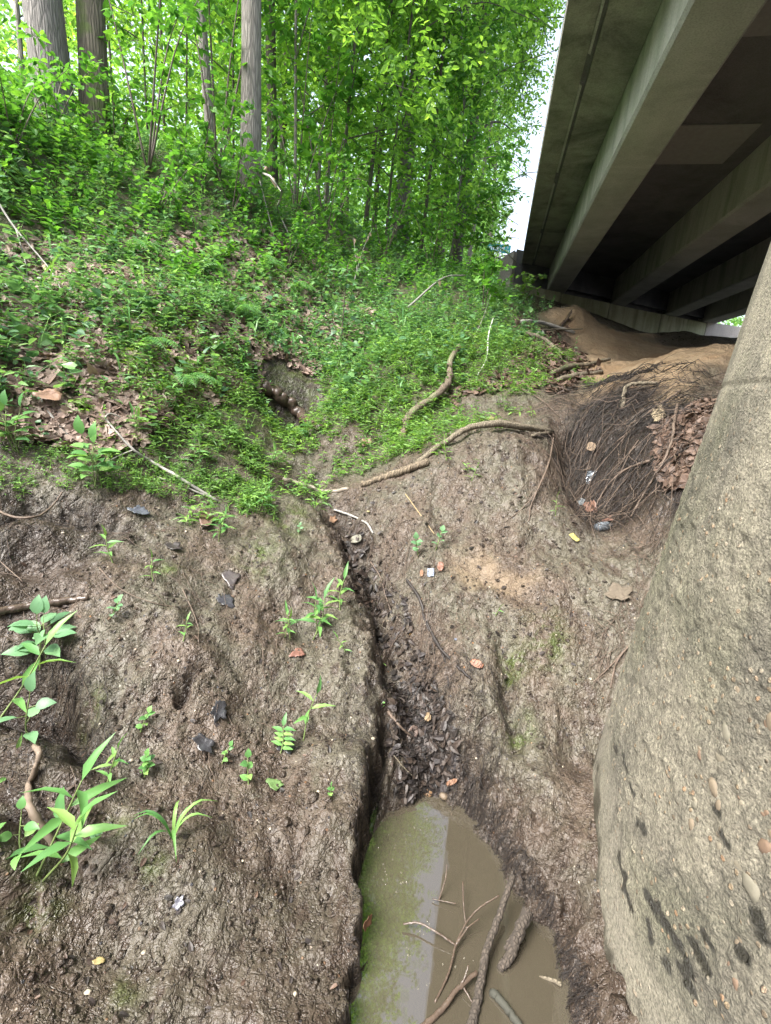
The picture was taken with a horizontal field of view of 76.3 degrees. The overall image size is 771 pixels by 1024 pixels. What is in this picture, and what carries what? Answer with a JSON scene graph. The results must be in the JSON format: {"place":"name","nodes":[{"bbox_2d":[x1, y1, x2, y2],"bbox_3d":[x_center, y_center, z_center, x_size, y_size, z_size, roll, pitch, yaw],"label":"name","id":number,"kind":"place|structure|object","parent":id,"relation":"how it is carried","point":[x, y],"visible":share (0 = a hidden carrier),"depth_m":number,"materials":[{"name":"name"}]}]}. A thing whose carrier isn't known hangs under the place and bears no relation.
{"place":"outdoors","nodes":[
{"label":"outdoors","id":0,"kind":"place"},
{"bbox_2d":[0,109,736,1023],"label":"ground","id":1,"kind":"structure","parent":0,"point":[70,925],"depth_m":2.19,"materials":[{"name":"soil"}]},
{"bbox_2d":[0,390,38,453],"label":"broadleaf seedling","id":2,"kind":"object","parent":1,"relation":"on","point":[3,399],"visible":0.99,"depth_m":2.61,"materials":[{"name":"green plant"}]},
{"bbox_2d":[0,796,39,869],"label":"broadleaf seedling","id":3,"kind":"object","parent":1,"relation":"on","point":[30,827],"visible":0.97,"depth_m":1.36,"materials":[{"name":"green plant"}]},
{"bbox_2d":[0,671,56,743],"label":"broadleaf seedling","id":4,"kind":"object","parent":1,"relation":"on","point":[30,686],"visible":0.95,"depth_m":1.62,"materials":[{"name":"green plant"}]},
{"bbox_2d":[0,204,64,297],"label":"dead brush","id":5,"kind":"object","parent":1,"relation":"on","point":[23,238],"visible":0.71,"depth_m":3.94,"materials":[{"name":"grey wood"}]},
{"bbox_2d":[0,611,75,717],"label":"grass seedling","id":6,"kind":"object","parent":1,"relation":"on","point":[31,669],"depth_m":1.77,"materials":[{"name":"green plant"}]},
{"bbox_2d":[1,595,75,669],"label":"broadleaf seedling","id":7,"kind":"object","parent":1,"relation":"on","point":[38,604],"visible":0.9,"depth_m":1.93,"materials":[{"name":"green plant"}]},
{"bbox_2d":[24,743,61,853],"bbox_3d":[-1.061,0.873,1.496,0.069,0.194,0.306,-9,20,-41],"label":"curved root","id":8,"kind":"object","parent":1,"relation":"on","point":[34,814],"visible":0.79,"depth_m":1.47,"materials":[{"name":"wood"}]},
{"bbox_2d":[0,595,88,615],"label":"buried log","id":9,"kind":"object","parent":1,"relation":"on","point":[6,610],"visible":0.85,"depth_m":2.05,"materials":[{"name":"brown wood"}]},
{"bbox_2d":[22,0,78,134],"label":"broadleaf tree","id":10,"kind":"object","parent":1,"relation":"on","point":[47,17],"visible":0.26,"depth_m":5.52,"materials":[{"name":"grey plant"}]},
{"bbox_2d":[0,57,103,149],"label":"leafy shrub","id":11,"kind":"object","parent":1,"relation":"on","point":[40,91],"visible":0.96,"depth_m":4.59,"materials":[{"name":"green plant"}]},
{"bbox_2d":[0,12,119,125],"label":"leafy shrub","id":12,"kind":"object","parent":1,"relation":"on","point":[85,61],"visible":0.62,"depth_m":5.32,"materials":[{"name":"green plant"}]},
{"bbox_2d":[5,733,126,885],"bbox_3d":[-0.869,0.850,1.356,0.351,0.360,0.294,5,15,0],"label":"grass seedling","id":13,"kind":"object","parent":1,"relation":"on","point":[75,833],"depth_m":1.34,"materials":[{"name":"green plant"}]},
{"bbox_2d":[14,0,161,82],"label":"broadleaf tree","id":14,"kind":"object","parent":1,"relation":"on","point":[17,5],"visible":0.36,"depth_m":7.54,"materials":[{"name":"green plant"}]},
{"bbox_2d":[0,0,177,135],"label":"broadleaf tree","id":15,"kind":"object","parent":1,"relation":"on","point":[119,20],"visible":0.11,"depth_m":14.17,"materials":[{"name":"green plant"}]},
{"bbox_2d":[75,0,111,144],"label":"broadleaf tree","id":16,"kind":"object","parent":1,"relation":"on","point":[90,22],"visible":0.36,"depth_m":5.84,"materials":[{"name":"brown plant"}]},
{"bbox_2d":[67,415,121,487],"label":"broadleaf seedling","id":17,"kind":"object","parent":1,"relation":"on","point":[78,425],"visible":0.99,"depth_m":2.63,"materials":[{"name":"green plant"}]},
{"bbox_2d":[92,735,127,781],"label":"grass seedling","id":18,"kind":"object","parent":1,"relation":"on","point":[113,754],"depth_m":1.63,"materials":[{"name":"green plant"}]},
{"bbox_2d":[72,43,165,145],"bbox_3d":[-3.191,-4.974,5.975,1.064,1.074,1.040,18,20,41],"label":"leafy shrub","id":19,"kind":"object","parent":1,"relation":"on","point":[126,118],"visible":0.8,"depth_m":5.97,"materials":[{"name":"green plant"}]},
{"bbox_2d":[0,0,239,154],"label":"broadleaf tree","id":20,"kind":"object","parent":1,"relation":"on","point":[190,106],"visible":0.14,"depth_m":11.19,"materials":[{"name":"green plant"}]},
{"bbox_2d":[3,0,292,186],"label":"broadleaf tree","id":21,"kind":"object","parent":1,"relation":"on","point":[162,94],"visible":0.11,"depth_m":14.43,"materials":[{"name":"green plant"}]},
{"bbox_2d":[0,0,298,157],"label":"broadleaf tree","id":22,"kind":"object","parent":1,"relation":"on","point":[174,104],"visible":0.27,"depth_m":8.85,"materials":[{"name":"green plant"}]},
{"bbox_2d":[103,135,215,216],"bbox_3d":[-2.546,-3.718,5.585,1.136,0.746,0.865,10,16,19],"label":"leafy shrub","id":23,"kind":"object","parent":1,"relation":"on","point":[169,186],"visible":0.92,"depth_m":5.45,"materials":[{"name":"green plant"}]},
{"bbox_2d":[104,413,217,501],"bbox_3d":[-1.388,-0.310,2.918,0.722,0.479,0.266,8,16,13],"label":"grey stick","id":24,"kind":"object","parent":1,"relation":"on","point":[201,491],"visible":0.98,"depth_m":2.97,"materials":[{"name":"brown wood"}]},
{"bbox_2d":[99,0,223,175],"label":"leafy shrub","id":25,"kind":"object","parent":1,"relation":"on","point":[186,9],"visible":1,"depth_m":5.80,"materials":[{"name":"green plant"}]},
{"bbox_2d":[132,799,214,856],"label":"grass tuft","id":26,"kind":"object","parent":1,"relation":"on","point":[172,833],"visible":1,"depth_m":1.52,"materials":[{"name":"green plant"}]},
{"bbox_2d":[133,0,217,157],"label":"broadleaf tree","id":27,"kind":"object","parent":1,"relation":"on","point":[206,60],"visible":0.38,"depth_m":7.19,"materials":[{"name":"grey plant"}]},
{"bbox_2d":[0,494,355,1020],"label":"wet leaf bits","id":28,"kind":"object","parent":1,"relation":"on","point":[91,1000],"visible":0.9,"depth_m":1.53,"materials":[{"name":"plant"}]},
{"bbox_2d":[0,217,388,457],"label":"leaf litter","id":29,"kind":"object","parent":1,"relation":"on","point":[64,417],"visible":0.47,"depth_m":3.56,"materials":[{"name":"plant"}]},
{"bbox_2d":[32,388,61,400],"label":"fallen leaf","id":30,"kind":"object","parent":29,"relation":"on","point":[54,394],"visible":0.99,"depth_m":2.89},
{"bbox_2d":[258,274,381,339],"bbox_3d":[-0.844,-2.596,6.152,1.556,0.934,1.534,0,16,-16],"label":"dead leaf drift","id":31,"kind":"object","parent":29,"relation":"on","point":[271,285],"visible":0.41,"depth_m":5.96,"materials":[{"name":"plant"}]},
{"bbox_2d":[306,234,368,294],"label":"leafy shrub","id":32,"kind":"object","parent":31,"relation":"on","point":[358,253],"visible":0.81,"depth_m":6.46,"materials":[{"name":"green plant"}]},
{"bbox_2d":[174,372,222,386],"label":"fern","id":33,"kind":"object","parent":1,"relation":"on","point":[192,378],"visible":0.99,"depth_m":3.47,"materials":[{"name":"green plant"}]},
{"bbox_2d":[192,733,214,754],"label":"fallen leaf","id":34,"kind":"object","parent":1,"relation":"on","point":[202,742],"visible":1,"depth_m":1.84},
{"bbox_2d":[159,63,254,191],"bbox_3d":[-2.230,-4.582,6.132,1.257,1.124,0.919,15,19,34],"label":"leafy shrub","id":35,"kind":"object","parent":1,"relation":"on","point":[204,128],"visible":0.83,"depth_m":6.08,"materials":[{"name":"green plant"}]},
{"bbox_2d":[68,0,368,147],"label":"broadleaf tree","id":36,"kind":"object","parent":1,"relation":"on","point":[159,51],"visible":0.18,"depth_m":10.67,"materials":[{"name":"green plant"}]},
{"bbox_2d":[108,0,331,185],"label":"broadleaf tree","id":37,"kind":"object","parent":1,"relation":"on","point":[225,63],"visible":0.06,"depth_m":15.32,"materials":[{"name":"green plant"}]},
{"bbox_2d":[177,99,280,215],"bbox_3d":[-1.764,-4.318,6.249,1.360,1.127,1.163,17,20,39],"label":"leafy shrub","id":38,"kind":"object","parent":1,"relation":"on","point":[254,153],"visible":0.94,"depth_m":6.18,"materials":[{"name":"green plant"}]},
{"bbox_2d":[174,0,289,180],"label":"leafy shrub","id":39,"kind":"object","parent":1,"relation":"on","point":[225,106],"visible":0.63,"depth_m":6.44,"materials":[{"name":"green plant"}]},
{"bbox_2d":[67,0,406,165],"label":"broadleaf tree","id":40,"kind":"object","parent":1,"relation":"on","point":[127,20],"visible":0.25,"depth_m":9.60,"materials":[{"name":"green plant"}]},
{"bbox_2d":[238,0,262,203],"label":"broadleaf tree","id":41,"kind":"object","parent":1,"relation":"on","point":[251,48],"visible":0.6,"depth_m":6.44,"materials":[{"name":"grey plant"}]},
{"bbox_2d":[0,86,509,370],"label":"long grass","id":42,"kind":"structure","parent":1,"relation":"on","point":[55,258],"depth_m":4.67,"materials":[{"name":"green plant"}]},
{"bbox_2d":[0,59,513,312],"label":"tall weeds","id":43,"kind":"object","parent":1,"relation":"on","point":[98,141],"visible":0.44,"depth_m":5.63,"materials":[{"name":"green plant"}]},
{"bbox_2d":[0,0,519,264],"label":"distant wood","id":44,"kind":"object","parent":1,"relation":"on","point":[4,8],"visible":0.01,"depth_m":25.71,"materials":[{"name":"plant"}]},
{"bbox_2d":[170,3,359,187],"bbox_3d":[-5.546,-17.354,21.230,10.927,16.050,9.825,5,15,0],"label":"broadleaf tree","id":45,"kind":"object","parent":1,"relation":"on","point":[281,18],"visible":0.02,"depth_m":21.80,"materials":[{"name":"green plant"}]},
{"bbox_2d":[265,0,278,184],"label":"broadleaf tree","id":46,"kind":"object","parent":1,"relation":"on","point":[271,148],"visible":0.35,"depth_m":8.85,"materials":[{"name":"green plant"}]},
{"bbox_2d":[139,2,416,183],"bbox_3d":[-2.243,-16.005,12.322,7.396,15.250,8.787,-3,17,-27],"label":"broadleaf tree","id":47,"kind":"object","parent":1,"relation":"on","point":[282,124],"visible":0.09,"depth_m":13.88,"materials":[{"name":"green plant"}]},
{"bbox_2d":[271,712,295,753],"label":"pinnate seedling","id":48,"kind":"object","parent":1,"relation":"on","point":[278,740],"visible":1,"depth_m":1.98,"materials":[{"name":"green plant"}]},
{"bbox_2d":[249,210,318,270],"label":"leafy shrub","id":49,"kind":"object","parent":1,"relation":"on","point":[296,226],"visible":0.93,"depth_m":6.32,"materials":[{"name":"green plant"}]},
{"bbox_2d":[0,64,577,438],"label":"undergrowth","id":50,"kind":"object","parent":1,"relation":"on","point":[46,337],"visible":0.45,"depth_m":4.96,"materials":[{"name":"green plant"}]},
{"bbox_2d":[260,379,323,431],"bbox_3d":[-0.780,-0.970,4.446,0.820,0.403,0.348,14,18,32],"label":"rotten log","id":51,"kind":"object","parent":1,"relation":"on","point":[280,396],"visible":0.8,"depth_m":4.51,"materials":[{"name":"brown wood"}]},
{"bbox_2d":[141,0,444,201],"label":"broadleaf tree","id":52,"kind":"object","parent":1,"relation":"on","point":[322,63],"visible":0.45,"depth_m":8.11,"materials":[{"name":"green plant"}]},
{"bbox_2d":[22,430,565,998],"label":"brown leaf bits","id":53,"kind":"object","parent":1,"relation":"on","point":[142,862],"visible":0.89,"depth_m":1.76,"materials":[{"name":"plant"}]},
{"bbox_2d":[0,486,599,1023],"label":"bank rootlets","id":54,"kind":"object","parent":1,"relation":"on","point":[502,858],"visible":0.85,"depth_m":1.92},
{"bbox_2d":[0,269,609,524],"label":"stilt grass","id":55,"kind":"structure","parent":1,"relation":"on","point":[247,499],"depth_m":3.84,"materials":[{"name":"plant"}]},
{"bbox_2d":[293,675,333,740],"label":"grass seedling","id":56,"kind":"object","parent":1,"relation":"on","point":[305,718],"depth_m":2.06,"materials":[{"name":"green plant"}]},
{"bbox_2d":[261,0,368,216],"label":"leafy shrub","id":57,"kind":"object","parent":1,"relation":"on","point":[307,120],"visible":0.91,"depth_m":7.44,"materials":[{"name":"green plant"}]},
{"bbox_2d":[0,427,634,1023],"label":"mud crumbs","id":58,"kind":"object","parent":1,"relation":"on","point":[618,1005],"visible":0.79,"depth_m":1.67,"materials":[{"name":"soil"}]},
{"bbox_2d":[262,1,375,218],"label":"leafy shrub","id":59,"kind":"object","parent":1,"relation":"on","point":[290,34],"visible":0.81,"depth_m":7.80,"materials":[{"name":"green plant"}]},
{"bbox_2d":[298,577,344,639],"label":"grass seedling","id":60,"kind":"object","parent":1,"relation":"on","point":[309,616],"depth_m":2.46,"materials":[{"name":"green plant"}]},
{"bbox_2d":[271,130,372,246],"bbox_3d":[-0.922,-4.698,7.360,1.425,1.405,1.202,12,17,25],"label":"leafy shrub","id":61,"kind":"object","parent":1,"relation":"on","point":[337,210],"visible":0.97,"depth_m":7.23,"materials":[{"name":"green plant"}]},
{"bbox_2d":[193,0,470,244],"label":"broadleaf tree","id":62,"kind":"object","parent":1,"relation":"on","point":[351,128],"visible":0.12,"depth_m":13.08,"materials":[{"name":"green plant"}]},
{"bbox_2d":[190,0,495,224],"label":"broadleaf tree","id":63,"kind":"object","parent":1,"relation":"on","point":[363,41],"visible":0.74,"depth_m":8.00,"materials":[{"name":"green plant"}]},
{"bbox_2d":[218,0,472,204],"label":"broadleaf tree","id":64,"kind":"object","parent":1,"relation":"on","point":[366,94],"visible":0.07,"depth_m":10.08,"materials":[{"name":"green plant"}]},
{"bbox_2d":[312,264,379,351],"bbox_3d":[-0.425,-2.155,5.256,0.606,0.944,0.633,-6,19,-35],"label":"young sapling","id":65,"kind":"object","parent":1,"relation":"on","point":[348,285],"visible":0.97,"depth_m":5.28,"materials":[{"name":"green plant"}]},
{"bbox_2d":[0,382,712,835],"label":"dry rootlets","id":66,"kind":"object","parent":1,"relation":"on","point":[398,522],"visible":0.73,"depth_m":2.67,"materials":[{"name":"plant"}]},
{"bbox_2d":[261,13,451,249],"bbox_3d":[-1.423,-17.464,21.693,9.837,17.242,10.956,5,15,0],"label":"broadleaf tree","id":67,"kind":"object","parent":1,"relation":"on","point":[347,203],"visible":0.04,"depth_m":22.32,"materials":[{"name":"green plant"}]},
{"bbox_2d":[265,0,488,250],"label":"broadleaf tree","id":68,"kind":"object","parent":1,"relation":"on","point":[381,150],"visible":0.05,"depth_m":14.87,"materials":[{"name":"green plant"}]},
{"bbox_2d":[261,0,500,228],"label":"broadleaf tree","id":69,"kind":"object","parent":1,"relation":"on","point":[398,40],"visible":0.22,"depth_m":9.91,"materials":[{"name":"green plant"}]},
{"bbox_2d":[342,527,428,685],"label":"wet leaf scraps","id":70,"kind":"object","parent":1,"relation":"on","point":[381,638],"visible":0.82,"depth_m":2.78,"materials":[{"name":"plant"}]},
{"bbox_2d":[337,147,439,257],"bbox_3d":[0.237,-5.132,8.398,1.847,1.614,1.331,12,17,25],"label":"leafy shrub","id":71,"kind":"object","parent":1,"relation":"on","point":[410,185],"visible":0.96,"depth_m":8.26,"materials":[{"name":"green plant"}]},
{"bbox_2d":[240,0,544,251],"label":"broadleaf tree","id":72,"kind":"object","parent":1,"relation":"on","point":[378,119],"visible":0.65,"depth_m":8.49,"materials":[{"name":"green plant"}]},
{"bbox_2d":[361,458,428,486],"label":"fallen branch","id":73,"kind":"object","parent":1,"relation":"on","point":[409,468],"visible":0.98,"depth_m":3.38,"materials":[{"name":"wood"}]},
{"bbox_2d":[278,7,532,240],"bbox_3d":[0.708,-16.995,16.016,9.385,16.571,8.682,5,15,0],"label":"broadleaf tree","id":74,"kind":"object","parent":1,"relation":"on","point":[335,179],"visible":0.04,"depth_m":17.49,"materials":[{"name":"green plant"}]},
{"bbox_2d":[277,0,555,259],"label":"broadleaf tree","id":75,"kind":"object","parent":1,"relation":"on","point":[480,76],"visible":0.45,"depth_m":9.85,"materials":[{"name":"green plant"}]},
{"bbox_2d":[383,678,462,804],"bbox_3d":[0.117,1.001,2.285,0.322,0.369,0.587,0,16,-17],"label":"wet leaf heap","id":76,"kind":"object","parent":1,"relation":"on","point":[433,763],"visible":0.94,"depth_m":2.17,"materials":[{"name":"plant"}]},
{"bbox_2d":[391,197,466,270],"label":"leafy shrub","id":77,"kind":"object","parent":1,"relation":"on","point":[439,231],"visible":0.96,"depth_m":8.37,"materials":[{"name":"green plant"}]},
{"bbox_2d":[398,344,460,440],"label":"fallen branch","id":78,"kind":"object","parent":1,"relation":"on","point":[441,389],"visible":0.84,"depth_m":4.29,"materials":[{"name":"wood"}]},
{"bbox_2d":[402,573,471,708],"bbox_3d":[0.254,0.627,2.571,0.125,0.341,0.783,0,16,-17],"label":"root","id":79,"kind":"object","parent":1,"relation":"on","point":[435,640],"visible":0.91,"depth_m":2.51,"materials":[{"name":"wood"}]},
{"bbox_2d":[361,0,532,270],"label":"broadleaf tree","id":80,"kind":"object","parent":1,"relation":"on","point":[461,76],"visible":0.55,"depth_m":10.18,"materials":[{"name":"green plant"}]},
{"bbox_2d":[360,0,550,265],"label":"broadleaf tree","id":81,"kind":"object","parent":1,"relation":"on","point":[441,196],"visible":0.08,"depth_m":14.82,"materials":[{"name":"green plant"}]},
{"bbox_2d":[357,0,566,269],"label":"broadleaf tree","id":82,"kind":"object","parent":1,"relation":"on","point":[544,16],"visible":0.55,"depth_m":10.96,"materials":[{"name":"green plant"}]},
{"bbox_2d":[392,0,533,246],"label":"broadleaf tree","id":83,"kind":"object","parent":1,"relation":"on","point":[403,197],"visible":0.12,"depth_m":11.27,"materials":[{"name":"green plant"}]},
{"bbox_2d":[373,0,565,268],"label":"broadleaf tree","id":84,"kind":"object","parent":1,"relation":"on","point":[469,253],"visible":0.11,"depth_m":18.81,"materials":[{"name":"green plant"}]},
{"bbox_2d":[353,429,589,680],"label":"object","id":85,"kind":"object","parent":1,"relation":"on","point":[503,587],"visible":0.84,"depth_m":2.90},
{"bbox_2d":[459,255,500,294],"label":"leafy shrub","id":86,"kind":"object","parent":1,"relation":"on","point":[472,270],"visible":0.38,"depth_m":8.09,"materials":[{"name":"green plant"}]},
{"bbox_2d":[415,419,553,461],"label":"fallen branch","id":87,"kind":"object","parent":1,"relation":"on","point":[488,424],"visible":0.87,"depth_m":3.43,"materials":[{"name":"brown wood"}]},
{"bbox_2d":[445,68,537,262],"bbox_3d":[6.378,-18.331,30.633,7.380,15.283,7.128,9,16,14],"label":"roadside tree","id":88,"kind":"object","parent":1,"relation":"on","point":[500,206],"visible":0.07,"depth_m":29.47,"materials":[{"name":"green plant"}]},
{"bbox_2d":[472,248,517,312],"bbox_3d":[1.482,-3.076,6.600,0.603,0.930,0.714,2,16,-10],"label":"lobed sapling","id":89,"kind":"object","parent":1,"relation":"on","point":[494,265],"visible":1,"depth_m":6.60,"materials":[{"name":"green plant"}]},
{"bbox_2d":[447,318,602,405],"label":"gully leaf litter","id":90,"kind":"object","parent":1,"relation":"on","point":[562,345],"visible":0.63,"depth_m":5.23,"materials":[{"name":"plant"}]},
{"bbox_2d":[510,271,546,304],"bbox_3d":[2.860,-4.488,9.906,0.618,0.697,0.590,14,18,32],"label":"lobed sapling","id":91,"kind":"object","parent":1,"relation":"on","point":[531,280],"visible":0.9,"depth_m":9.86,"materials":[{"name":"green plant"}]},
{"bbox_2d":[474,249,740,337],"bbox_3d":[7.151,-5.133,15.345,11.119,4.100,1.888,-2,17,-23],"label":"bridge abutment","id":92,"kind":"object","parent":1,"relation":"on","point":[644,319],"visible":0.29,"depth_m":14.48,"materials":[{"name":"concrete"}]},
{"bbox_2d":[511,351,720,562],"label":"fine roots","id":93,"kind":"object","parent":1,"relation":"on","point":[626,376],"visible":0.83,"depth_m":3.48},
{"bbox_2d":[604,582,633,599],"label":"fallen leaf","id":94,"kind":"object","parent":1,"relation":"on","point":[616,590],"visible":1,"depth_m":2.46,"materials":[{"name":"brown plant"}]},
{"bbox_2d":[630,403,678,516],"bbox_3d":[1.705,-0.334,3.024,0.135,0.667,0.686,18,20,40],"label":"long root","id":95,"kind":"object","parent":1,"relation":"on","point":[671,440],"visible":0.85,"depth_m":2.92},
{"bbox_2d":[592,243,770,1023],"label":"bridge pier","id":96,"kind":"structure","parent":1,"relation":"on","point":[681,776],"depth_m":1.24,"materials":[{"name":"concrete"}]},
{"bbox_2d":[522,0,770,322],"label":"bridge","id":97,"kind":"structure","parent":96,"relation":"on","point":[652,188],"depth_m":6.42,"materials":[{"name":"concrete"}]},
{"bbox_2d":[646,397,716,490],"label":"pier leaf litter","id":98,"kind":"object","parent":1,"relation":"on","point":[681,478],"visible":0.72,"depth_m":2.88,"materials":[{"name":"plant"}]},
{"bbox_2d":[0,0,744,326],"label":"sky","id":99,"kind":"structure","parent":0,"point":[522,208],"materials":[{"name":"white"}]},
{"bbox_2d":[349,794,573,1023],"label":"water","id":100,"kind":"structure","parent":0,"point":[409,853],"depth_m":1.58,"materials":[{"name":"liquid"}]},
{"bbox_2d":[421,965,477,1023],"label":"wet twig","id":101,"kind":"object","parent":100,"relation":"on","point":[438,1012],"visible":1,"depth_m":1.40,"materials":[{"name":"brown wood"}]},
{"bbox_2d":[403,895,498,1002],"bbox_3d":[0.235,1.333,1.507,0.322,0.086,0.207,1,16,-12],"label":"wet twig","id":102,"kind":"object","parent":100,"relation":"on","point":[461,934],"visible":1,"depth_m":1.55,"materials":[{"name":"brown wood"}]},
{"bbox_2d":[466,874,514,1023],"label":"wet branch","id":103,"kind":"object","parent":100,"relation":"on","point":[477,1001],"visible":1,"depth_m":1.48,"materials":[{"name":"brown plant"}]},
{"bbox_2d":[489,988,522,1023],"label":"sunken stick","id":104,"kind":"object","parent":100,"relation":"in","point":[498,998],"visible":1,"depth_m":1.39,"materials":[{"name":"grey wood"}]},
{"bbox_2d":[497,906,532,972],"bbox_3d":[0.408,1.339,1.541,0.045,0.098,0.181,16,19,35],"label":"wet log","id":105,"kind":"object","parent":100,"relation":"on","point":[514,940],"visible":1,"depth_m":1.53,"materials":[{"name":"wood"}]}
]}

